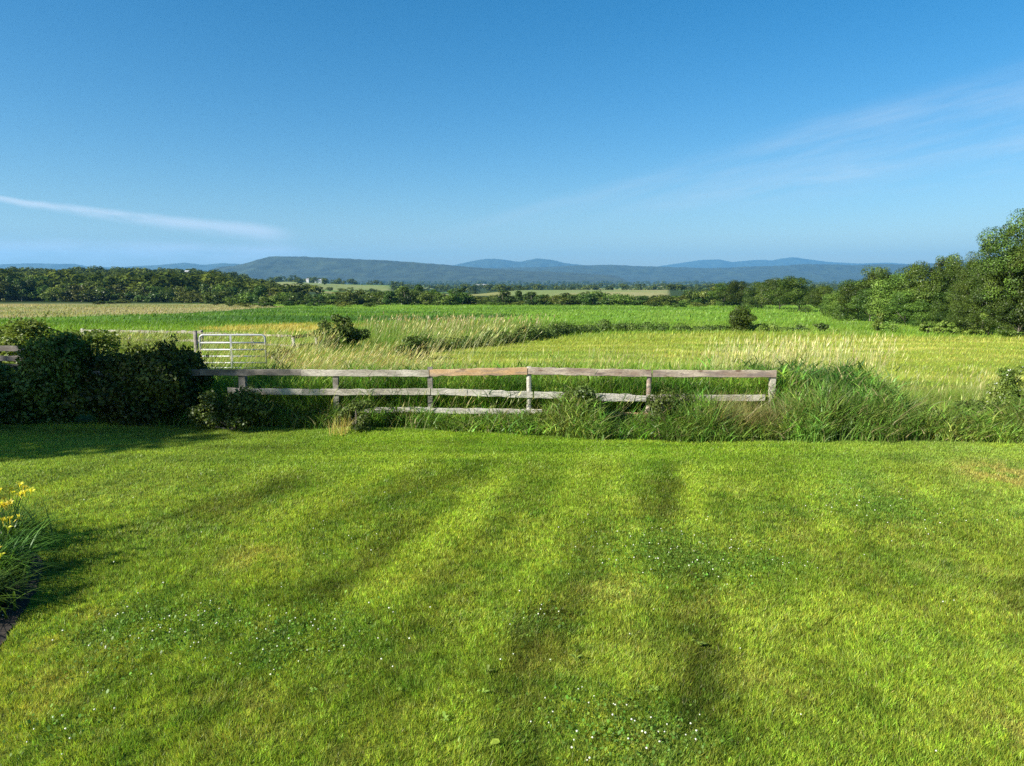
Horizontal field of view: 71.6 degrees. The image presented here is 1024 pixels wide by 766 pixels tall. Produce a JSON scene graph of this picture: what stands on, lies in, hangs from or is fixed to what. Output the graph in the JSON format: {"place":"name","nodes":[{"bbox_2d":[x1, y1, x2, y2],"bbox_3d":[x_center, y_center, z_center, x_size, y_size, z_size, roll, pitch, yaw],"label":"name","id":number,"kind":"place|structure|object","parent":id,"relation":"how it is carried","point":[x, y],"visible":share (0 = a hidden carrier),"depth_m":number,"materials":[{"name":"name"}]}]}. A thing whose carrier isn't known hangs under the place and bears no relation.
{"place":"outdoors","nodes":[
{"label":"outdoors","id":0,"kind":"place"},
{"bbox_2d":[0,263,239,271],"bbox_3d":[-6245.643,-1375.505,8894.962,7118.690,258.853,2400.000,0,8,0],"label":"foothills","id":1,"kind":"structure","parent":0,"point":[207,267],"depth_m":8690.76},
{"bbox_2d":[207,256,632,284],"bbox_3d":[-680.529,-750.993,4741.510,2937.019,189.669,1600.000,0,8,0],"label":"flat topped mountain","id":2,"kind":"structure","parent":0,"point":[345,269],"depth_m":4378.41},
{"bbox_2d":[0,418,1023,765],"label":"lawn grass","id":3,"kind":"structure","parent":0,"point":[932,564],"depth_m":7.70,"materials":[{"name":"green plant"}]},
{"bbox_2d":[0,282,1023,765],"bbox_3d":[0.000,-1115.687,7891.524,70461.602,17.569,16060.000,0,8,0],"label":"ground","id":4,"kind":"structure","parent":0,"point":[484,292],"depth_m":7.36,"materials":[{"name":"green plant"}]},
{"bbox_2d":[1,275,13,300],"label":"woodland tree","id":5,"kind":"object","parent":4,"relation":"on","point":[7,278],"visible":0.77,"depth_m":250.30,"materials":[{"name":"green plant"}]},
{"bbox_2d":[0,276,15,300],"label":"woodland tree","id":6,"kind":"object","parent":4,"relation":"on","point":[3,285],"visible":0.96,"depth_m":248.70,"materials":[{"name":"green plant"}]},
{"bbox_2d":[0,346,25,369],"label":"wooden fence","id":7,"kind":"object","parent":4,"relation":"on","point":[8,348],"visible":0.2,"depth_m":17.77,"materials":[{"name":"grey wood"}]},
{"bbox_2d":[0,514,43,644],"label":"flower bed soil","id":8,"kind":"structure","parent":4,"relation":"on","point":[8,623],"depth_m":7.39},
{"bbox_2d":[0,546,84,618],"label":"daylily","id":9,"kind":"object","parent":8,"relation":"on","point":[4,594],"visible":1,"depth_m":7.33,"materials":[{"name":"green plant"}]},
{"bbox_2d":[0,482,90,553],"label":"daylily","id":10,"kind":"object","parent":8,"relation":"on","point":[19,525],"visible":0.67,"depth_m":8.92,"materials":[{"name":"green plant"}]},
{"bbox_2d":[0,501,92,590],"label":"daylily","id":11,"kind":"object","parent":8,"relation":"on","point":[12,551],"visible":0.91,"depth_m":8.04,"materials":[{"name":"green plant"}]},
{"bbox_2d":[11,278,33,301],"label":"woodland tree","id":12,"kind":"object","parent":4,"relation":"on","point":[21,291],"visible":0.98,"depth_m":249.22,"materials":[{"name":"green plant"}]},
{"bbox_2d":[0,361,54,425],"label":"hedge shrub","id":13,"kind":"object","parent":4,"relation":"on","point":[21,412],"visible":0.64,"depth_m":16.56,"materials":[{"name":"green plant"}]},
{"bbox_2d":[27,285,53,301],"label":"woodland tree","id":14,"kind":"object","parent":4,"relation":"on","point":[40,290],"visible":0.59,"depth_m":250.96,"materials":[{"name":"green plant"}]},
{"bbox_2d":[37,283,73,301],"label":"woodland tree","id":15,"kind":"object","parent":4,"relation":"on","point":[55,291],"visible":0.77,"depth_m":247.75,"materials":[{"name":"green plant"}]},
{"bbox_2d":[0,311,121,370],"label":"vine thicket","id":16,"kind":"object","parent":4,"relation":"on","point":[25,330],"visible":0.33,"depth_m":24.78,"materials":[{"name":"green plant"}]},
{"bbox_2d":[11,331,114,424],"bbox_3d":[-10.573,-0.128,16.713,2.443,2.230,1.562,0,8,0],"label":"hedge shrub","id":17,"kind":"object","parent":4,"relation":"on","point":[46,360],"visible":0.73,"depth_m":16.37,"materials":[{"name":"green plant"}]},
{"bbox_2d":[62,284,93,301],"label":"woodland tree","id":18,"kind":"object","parent":4,"relation":"on","point":[74,289],"visible":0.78,"depth_m":245.88,"materials":[{"name":"green plant"}]},
{"bbox_2d":[74,288,101,301],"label":"woodland tree","id":19,"kind":"object","parent":4,"relation":"on","point":[89,295],"visible":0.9,"depth_m":244.88,"materials":[{"name":"green plant"}]},
{"bbox_2d":[94,287,119,301],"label":"woodland tree","id":20,"kind":"object","parent":4,"relation":"on","point":[98,289],"visible":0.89,"depth_m":244.46,"materials":[{"name":"green plant"}]},
{"bbox_2d":[60,340,160,426],"bbox_3d":[-9.332,-0.005,16.597,2.839,2.027,1.558,0,8,0],"label":"hedge shrub","id":21,"kind":"object","parent":4,"relation":"on","point":[105,392],"visible":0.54,"depth_m":16.34,"materials":[{"name":"green plant"}]},
{"bbox_2d":[98,285,131,300],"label":"woodland tree","id":22,"kind":"object","parent":4,"relation":"on","point":[117,287],"visible":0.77,"depth_m":246.38,"materials":[{"name":"green plant"}]},
{"bbox_2d":[111,338,166,355],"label":"weed thicket","id":23,"kind":"object","parent":4,"relation":"on","point":[137,348],"visible":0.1,"depth_m":21.29,"materials":[{"name":"green plant"}]},
{"bbox_2d":[126,290,152,301],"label":"woodland tree","id":24,"kind":"object","parent":4,"relation":"on","point":[137,293],"visible":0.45,"depth_m":245.74,"materials":[{"name":"green plant"}]},
{"bbox_2d":[134,286,165,301],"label":"woodland tree","id":25,"kind":"object","parent":4,"relation":"on","point":[152,296],"visible":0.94,"depth_m":240.84,"materials":[{"name":"green plant"}]},
{"bbox_2d":[102,333,215,425],"bbox_3d":[-8.202,-0.066,16.537,2.371,2.176,1.535,0,8,0],"label":"hedge shrub","id":26,"kind":"object","parent":4,"relation":"on","point":[162,377],"visible":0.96,"depth_m":16.24,"materials":[{"name":"green plant"}]},
{"bbox_2d":[158,287,175,301],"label":"woodland tree","id":27,"kind":"object","parent":4,"relation":"on","point":[168,295],"visible":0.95,"depth_m":241.78,"materials":[{"name":"green plant"}]},
{"bbox_2d":[172,287,192,302],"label":"woodland tree","id":28,"kind":"object","parent":4,"relation":"on","point":[180,297],"visible":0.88,"depth_m":234.05,"materials":[{"name":"green plant"}]},
{"bbox_2d":[184,290,204,302],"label":"woodland tree","id":29,"kind":"object","parent":4,"relation":"on","point":[198,297],"visible":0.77,"depth_m":229.44,"materials":[{"name":"green plant"}]},
{"bbox_2d":[193,331,198,352],"bbox_3d":[-11.825,-1.060,26.615,0.167,1.801,0.170,0,8,0],"label":"gate post","id":30,"kind":"object","parent":4,"relation":"on","point":[195,337],"visible":0.4,"depth_m":26.49,"materials":[{"name":"grey wood"}]},
{"bbox_2d":[197,334,267,368],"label":"metal gate","id":31,"kind":"structure","parent":30,"relation":"attached to","point":[230,342],"depth_m":26.54,"materials":[{"name":"metal"}]},
{"bbox_2d":[81,328,317,350],"bbox_3d":[-14.582,-2.096,36.439,13.582,1.446,5.968,-4,9,-26],"label":"wooden fence","id":32,"kind":"object","parent":4,"relation":"on","point":[142,331],"visible":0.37,"depth_m":35.98,"materials":[{"name":"grey wood"}]},
{"bbox_2d":[200,290,234,303],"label":"woodland tree","id":33,"kind":"object","parent":4,"relation":"on","point":[219,296],"visible":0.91,"depth_m":218.61,"materials":[{"name":"green plant"}]},
{"bbox_2d":[184,384,275,430],"bbox_3d":[-6.376,0.563,16.029,1.936,1.066,1.116,4,9,24],"label":"weed clump","id":34,"kind":"object","parent":4,"relation":"on","point":[236,405],"visible":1,"depth_m":15.83,"materials":[{"name":"green plant"}]},
{"bbox_2d":[233,292,257,303],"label":"woodland tree","id":35,"kind":"object","parent":4,"relation":"on","point":[247,297],"visible":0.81,"depth_m":208.08,"materials":[{"name":"green plant"}]},
{"bbox_2d":[283,292,304,304],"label":"woodland tree","id":36,"kind":"object","parent":4,"relation":"on","point":[296,298],"visible":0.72,"depth_m":188.50,"materials":[{"name":"green plant"}]},
{"bbox_2d":[311,314,370,350],"bbox_3d":[-9.117,-2.651,37.183,2.832,1.979,3.106,6,10,35],"label":"shrub","id":37,"kind":"object","parent":4,"relation":"on","point":[349,330],"visible":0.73,"depth_m":36.83,"materials":[{"name":"green plant"}]},
{"bbox_2d":[341,289,364,304],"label":"woodland tree","id":38,"kind":"object","parent":4,"relation":"on","point":[350,294],"visible":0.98,"depth_m":194.51,"materials":[{"name":"green plant"}]},
{"bbox_2d":[337,399,373,430],"bbox_3d":[-3.499,0.733,15.957,0.922,0.721,0.681,3,9,21],"label":"weed clump","id":39,"kind":"object","parent":4,"relation":"on","point":[359,418],"visible":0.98,"depth_m":15.86,"materials":[{"name":"green plant"}]},
{"bbox_2d":[365,295,388,304],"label":"woodland tree","id":40,"kind":"object","parent":4,"relation":"on","point":[379,298],"visible":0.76,"depth_m":194.48,"materials":[{"name":"green plant"}]},
{"bbox_2d":[381,290,397,304],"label":"woodland tree","id":41,"kind":"object","parent":4,"relation":"on","point":[388,298],"visible":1,"depth_m":187.86,"materials":[{"name":"green plant"}]},
{"bbox_2d":[397,286,416,304],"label":"woodland tree","id":42,"kind":"object","parent":4,"relation":"on","point":[406,297],"visible":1,"depth_m":189.90,"materials":[{"name":"green plant"}]},
{"bbox_2d":[393,335,429,359],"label":"shrub","id":43,"kind":"object","parent":4,"relation":"on","point":[411,340],"visible":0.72,"depth_m":31.75,"materials":[{"name":"green plant"}]},
{"bbox_2d":[409,289,432,304],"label":"woodland tree","id":44,"kind":"object","parent":4,"relation":"on","point":[415,292],"visible":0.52,"depth_m":193.13,"materials":[{"name":"green plant"}]},
{"bbox_2d":[416,292,439,304],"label":"woodland tree","id":45,"kind":"object","parent":4,"relation":"on","point":[422,298],"visible":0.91,"depth_m":189.15,"materials":[{"name":"green plant"}]},
{"bbox_2d":[89,366,776,424],"bbox_3d":[-1.928,0.396,16.572,16.122,1.562,0.212,0,8,0],"label":"wooden fence","id":46,"kind":"object","parent":4,"relation":"on","point":[430,373],"visible":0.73,"depth_m":16.42,"materials":[{"name":"grey wood"}]},
{"bbox_2d":[431,293,457,304],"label":"woodland tree","id":47,"kind":"object","parent":4,"relation":"on","point":[441,299],"visible":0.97,"depth_m":188.05,"materials":[{"name":"green plant"}]},
{"bbox_2d":[0,265,909,304],"bbox_3d":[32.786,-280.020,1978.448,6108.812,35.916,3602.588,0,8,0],"label":"distant woods","id":48,"kind":"object","parent":4,"relation":"on","point":[128,278],"visible":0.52,"depth_m":501.65,"materials":[{"name":"green plant"}]},
{"bbox_2d":[445,289,464,304],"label":"woodland tree","id":49,"kind":"object","parent":4,"relation":"on","point":[456,296],"visible":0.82,"depth_m":188.47,"materials":[{"name":"green plant"}]},
{"bbox_2d":[454,292,475,304],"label":"woodland tree","id":50,"kind":"object","parent":4,"relation":"on","point":[465,296],"visible":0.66,"depth_m":191.43,"materials":[{"name":"green plant"}]},
{"bbox_2d":[2,491,997,760],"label":"clover blossoms","id":51,"kind":"object","parent":4,"relation":"on","point":[430,607],"visible":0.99,"depth_m":6.67,"materials":[{"name":"white plant"}]},
{"bbox_2d":[491,290,516,304],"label":"woodland tree","id":52,"kind":"object","parent":4,"relation":"on","point":[506,299],"visible":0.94,"depth_m":192.99,"materials":[{"name":"green plant"}]},
{"bbox_2d":[0,472,1012,765],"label":"clover leaves","id":53,"kind":"object","parent":4,"relation":"on","point":[646,556],"visible":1,"depth_m":6.72,"materials":[{"name":"green plant"}]},
{"bbox_2d":[0,303,1023,393],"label":"meadow grass","id":54,"kind":"structure","parent":4,"relation":"on","point":[848,326],"depth_m":54.27,"materials":[{"name":"green plant"}]},
{"bbox_2d":[523,291,544,304],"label":"woodland tree","id":55,"kind":"object","parent":4,"relation":"on","point":[529,299],"visible":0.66,"depth_m":191.34,"materials":[{"name":"green plant"}]},
{"bbox_2d":[537,295,570,304],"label":"woodland tree","id":56,"kind":"object","parent":4,"relation":"on","point":[558,298],"visible":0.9,"depth_m":187.67,"materials":[{"name":"green plant"}]},
{"bbox_2d":[551,384,605,420],"bbox_3d":[1.465,0.537,15.983,1.220,1.096,1.199,0,8,0],"label":"weed clump","id":57,"kind":"object","parent":4,"relation":"on","point":[591,394],"visible":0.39,"depth_m":15.68,"materials":[{"name":"green plant"}]},
{"bbox_2d":[578,293,607,304],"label":"woodland tree","id":58,"kind":"object","parent":4,"relation":"on","point":[588,298],"visible":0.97,"depth_m":189.98,"materials":[{"name":"green plant"}]},
{"bbox_2d":[418,317,789,351],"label":"ditch plants","id":59,"kind":"object","parent":4,"relation":"on","point":[553,330],"visible":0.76,"depth_m":49.48,"materials":[{"name":"green plant"}]},
{"bbox_2d":[611,294,635,305],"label":"woodland tree","id":60,"kind":"object","parent":4,"relation":"on","point":[625,299],"visible":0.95,"depth_m":187.78,"materials":[{"name":"green plant"}]},
{"bbox_2d":[654,294,678,304],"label":"woodland tree","id":61,"kind":"object","parent":4,"relation":"on","point":[665,300],"visible":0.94,"depth_m":188.71,"materials":[{"name":"green plant"}]},
{"bbox_2d":[642,384,705,425],"bbox_3d":[3.587,0.571,15.960,1.500,1.024,1.559,0,8,0],"label":"weed clump","id":62,"kind":"object","parent":4,"relation":"on","point":[659,404],"visible":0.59,"depth_m":15.74,"materials":[{"name":"green plant"}]},
{"bbox_2d":[682,289,701,305],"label":"woodland tree","id":63,"kind":"object","parent":4,"relation":"on","point":[692,294],"visible":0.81,"depth_m":191.55,"materials":[{"name":"green plant"}]},
{"bbox_2d":[700,286,722,305],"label":"woodland tree","id":64,"kind":"object","parent":4,"relation":"on","point":[704,295],"visible":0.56,"depth_m":188.96,"materials":[{"name":"green plant"}]},
{"bbox_2d":[706,282,739,305],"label":"tree","id":65,"kind":"object","parent":4,"relation":"on","point":[711,293],"visible":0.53,"depth_m":177.76,"materials":[{"name":"green plant"}]},
{"bbox_2d":[716,280,763,306],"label":"tree","id":66,"kind":"object","parent":4,"relation":"on","point":[733,286],"visible":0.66,"depth_m":167.20,"materials":[{"name":"green plant"}]},
{"bbox_2d":[728,305,757,331],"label":"round bush","id":67,"kind":"object","parent":4,"relation":"on","point":[742,318],"visible":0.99,"depth_m":56.31,"materials":[{"name":"green plant"}]},
{"bbox_2d":[741,281,778,307],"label":"tree","id":68,"kind":"object","parent":4,"relation":"on","point":[748,299],"visible":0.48,"depth_m":153.06,"materials":[{"name":"green plant"}]},
{"bbox_2d":[755,323,778,331],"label":"shrub","id":69,"kind":"object","parent":4,"relation":"on","point":[764,327],"visible":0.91,"depth_m":56.10,"materials":[{"name":"green plant"}]},
{"bbox_2d":[754,278,804,308],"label":"tree","id":70,"kind":"object","parent":4,"relation":"on","point":[772,284],"visible":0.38,"depth_m":139.52,"materials":[{"name":"green plant"}]},
{"bbox_2d":[762,275,833,310],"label":"tree","id":71,"kind":"object","parent":4,"relation":"on","point":[797,295],"visible":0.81,"depth_m":120.38,"materials":[{"name":"green plant"}]},
{"bbox_2d":[799,285,839,314],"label":"tree","id":72,"kind":"object","parent":4,"relation":"on","point":[815,299],"visible":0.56,"depth_m":98.79,"materials":[{"name":"green plant"}]},
{"bbox_2d":[817,291,852,317],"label":"tree","id":73,"kind":"object","parent":4,"relation":"on","point":[832,301],"visible":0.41,"depth_m":86.99,"materials":[{"name":"green plant"}]},
{"bbox_2d":[831,279,867,320],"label":"tree","id":74,"kind":"object","parent":4,"relation":"on","point":[858,283],"visible":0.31,"depth_m":79.90,"materials":[{"name":"green plant"}]},
{"bbox_2d":[837,269,892,321],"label":"tree","id":75,"kind":"object","parent":4,"relation":"on","point":[851,293],"visible":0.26,"depth_m":77.51,"materials":[{"name":"green plant"}]},
{"bbox_2d":[846,288,897,320],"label":"tree","id":76,"kind":"object","parent":4,"relation":"on","point":[858,302],"visible":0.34,"depth_m":72.82,"materials":[{"name":"green plant"}]},
{"bbox_2d":[872,313,885,330],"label":"shrub","id":77,"kind":"object","parent":4,"relation":"on","point":[877,323],"visible":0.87,"depth_m":56.54,"materials":[{"name":"green plant"}]},
{"bbox_2d":[860,265,907,290],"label":"tree","id":78,"kind":"object","parent":4,"relation":"on","point":[877,272],"visible":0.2,"depth_m":75.68,"materials":[{"name":"green plant"}]},
{"bbox_2d":[879,321,898,331],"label":"shrub","id":79,"kind":"object","parent":4,"relation":"on","point":[889,326],"visible":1,"depth_m":55.01,"materials":[{"name":"green plant"}]},
{"bbox_2d":[862,272,924,324],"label":"tree","id":80,"kind":"object","parent":4,"relation":"on","point":[886,288],"visible":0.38,"depth_m":69.62,"materials":[{"name":"green plant"}]},
{"bbox_2d":[882,289,950,326],"bbox_3d":[38.115,-6.798,64.926,6.040,3.535,6.895,-2,8,-14],"label":"tree","id":81,"kind":"object","parent":4,"relation":"on","point":[917,310],"visible":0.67,"depth_m":64.57,"materials":[{"name":"green plant"}]},
{"bbox_2d":[893,260,955,315],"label":"tree","id":82,"kind":"object","parent":4,"relation":"on","point":[920,271],"visible":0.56,"depth_m":65.59,"materials":[{"name":"green plant"}]},
{"bbox_2d":[919,321,935,331],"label":"shrub","id":83,"kind":"object","parent":4,"relation":"on","point":[925,326],"visible":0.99,"depth_m":53.46,"materials":[{"name":"green plant"}]},
{"bbox_2d":[929,320,948,333],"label":"shrub","id":84,"kind":"object","parent":4,"relation":"on","point":[940,326],"visible":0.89,"depth_m":52.52,"materials":[{"name":"green plant"}]},
{"bbox_2d":[921,256,961,320],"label":"tree","id":85,"kind":"object","parent":4,"relation":"on","point":[938,264],"visible":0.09,"depth_m":66.66,"materials":[{"name":"green plant"}]},
{"bbox_2d":[943,322,961,333],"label":"shrub","id":86,"kind":"object","parent":4,"relation":"on","point":[953,327],"visible":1,"depth_m":51.74,"materials":[{"name":"green plant"}]},
{"bbox_2d":[927,291,981,327],"bbox_3d":[37.661,-6.114,59.588,5.332,3.498,4.671,-3,9,-20],"label":"tree","id":87,"kind":"object","parent":4,"relation":"on","point":[939,316],"visible":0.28,"depth_m":60.40,"materials":[{"name":"green plant"}]},
{"bbox_2d":[935,262,974,313],"bbox_3d":[40.817,-8.192,64.850,4.231,6.259,4.353,3,9,23],"label":"tree","id":88,"kind":"object","parent":4,"relation":"on","point":[943,289],"visible":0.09,"depth_m":64.42,"materials":[{"name":"green plant"}]},
{"bbox_2d":[936,252,977,289],"bbox_3d":[41.201,-8.699,66.072,3.883,6.961,4.382,0,8,2],"label":"tree","id":89,"kind":"object","parent":4,"relation":"on","point":[951,260],"visible":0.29,"depth_m":64.89,"materials":[{"name":"green plant"}]},
{"bbox_2d":[949,251,984,326],"bbox_3d":[37.307,-7.256,56.468,4.384,6.507,4.862,7,11,41],"label":"tree","id":90,"kind":"object","parent":4,"relation":"on","point":[962,286],"visible":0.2,"depth_m":56.30,"materials":[{"name":"green plant"}]},
{"bbox_2d":[962,324,985,334],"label":"shrub","id":91,"kind":"object","parent":4,"relation":"on","point":[968,329],"visible":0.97,"depth_m":51.18,"materials":[{"name":"green plant"}]},
{"bbox_2d":[952,399,1006,415],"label":"weed clump","id":92,"kind":"object","parent":4,"relation":"on","point":[981,402],"visible":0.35,"depth_m":16.40,"materials":[{"name":"green plant"}]},
{"bbox_2d":[946,292,1020,334],"bbox_3d":[34.360,-5.032,51.593,5.276,3.322,4.622,-2,8,-14],"label":"tree","id":93,"kind":"object","parent":4,"relation":"on","point":[962,320],"visible":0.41,"depth_m":51.80,"materials":[{"name":"green plant"}]},
{"bbox_2d":[979,312,998,334],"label":"shrub","id":94,"kind":"object","parent":4,"relation":"on","point":[982,315],"visible":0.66,"depth_m":51.11,"materials":[{"name":"green plant"}]},
{"bbox_2d":[963,236,1023,328],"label":"tree","id":95,"kind":"object","parent":4,"relation":"on","point":[984,284],"visible":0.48,"depth_m":50.62,"materials":[{"name":"green plant"}]},
{"bbox_2d":[968,213,1023,302],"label":"tree","id":96,"kind":"object","parent":4,"relation":"on","point":[983,252],"visible":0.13,"depth_m":51.48,"materials":[{"name":"green plant"}]},
{"bbox_2d":[971,208,1023,327],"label":"tree","id":97,"kind":"object","parent":4,"relation":"on","point":[1001,267],"visible":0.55,"depth_m":49.56,"materials":[{"name":"green plant"}]},
{"bbox_2d":[981,291,1023,336],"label":"tree","id":98,"kind":"object","parent":4,"relation":"on","point":[1004,306],"visible":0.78,"depth_m":49.17,"materials":[{"name":"green plant"}]},
{"bbox_2d":[983,365,1023,406],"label":"flowering shrub","id":99,"kind":"object","parent":4,"relation":"on","point":[1006,386],"visible":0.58,"depth_m":16.71,"materials":[{"name":"green plant"}]},
{"bbox_2d":[1004,240,1023,320],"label":"tree","id":100,"kind":"object","parent":4,"relation":"on","point":[1019,309],"visible":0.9,"depth_m":48.18,"materials":[{"name":"green plant"}]},
{"bbox_2d":[0,0,1023,266],"label":"sky","id":101,"kind":"structure","parent":0,"point":[656,133],"materials":[{"name":"blue"}]},
{"bbox_2d":[453,258,577,267],"bbox_3d":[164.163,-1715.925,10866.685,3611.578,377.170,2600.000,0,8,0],"label":"twin peaks","id":102,"kind":"object","parent":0,"point":[497,263],"visible":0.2,"depth_m":10586.07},
{"bbox_2d":[88,351,1023,443],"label":"fence line grass","id":103,"kind":"structure","parent":0,"point":[841,402],"depth_m":16.14,"materials":[{"name":"green plant"}]},
{"bbox_2d":[95,311,1022,432],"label":"seed head grass","id":104,"kind":"structure","parent":0,"point":[139,335],"depth_m":23.25,"materials":[{"name":"green plant"}]},
{"bbox_2d":[492,262,982,283],"bbox_3d":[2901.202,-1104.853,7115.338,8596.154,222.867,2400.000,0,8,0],"label":"foothills","id":105,"kind":"structure","parent":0,"point":[830,273],"depth_m":6682.67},
{"bbox_2d":[659,257,911,267],"bbox_3d":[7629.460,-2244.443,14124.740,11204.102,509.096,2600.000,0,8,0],"label":"mountains","id":106,"kind":"structure","parent":0,"point":[716,263],"depth_m":13888.16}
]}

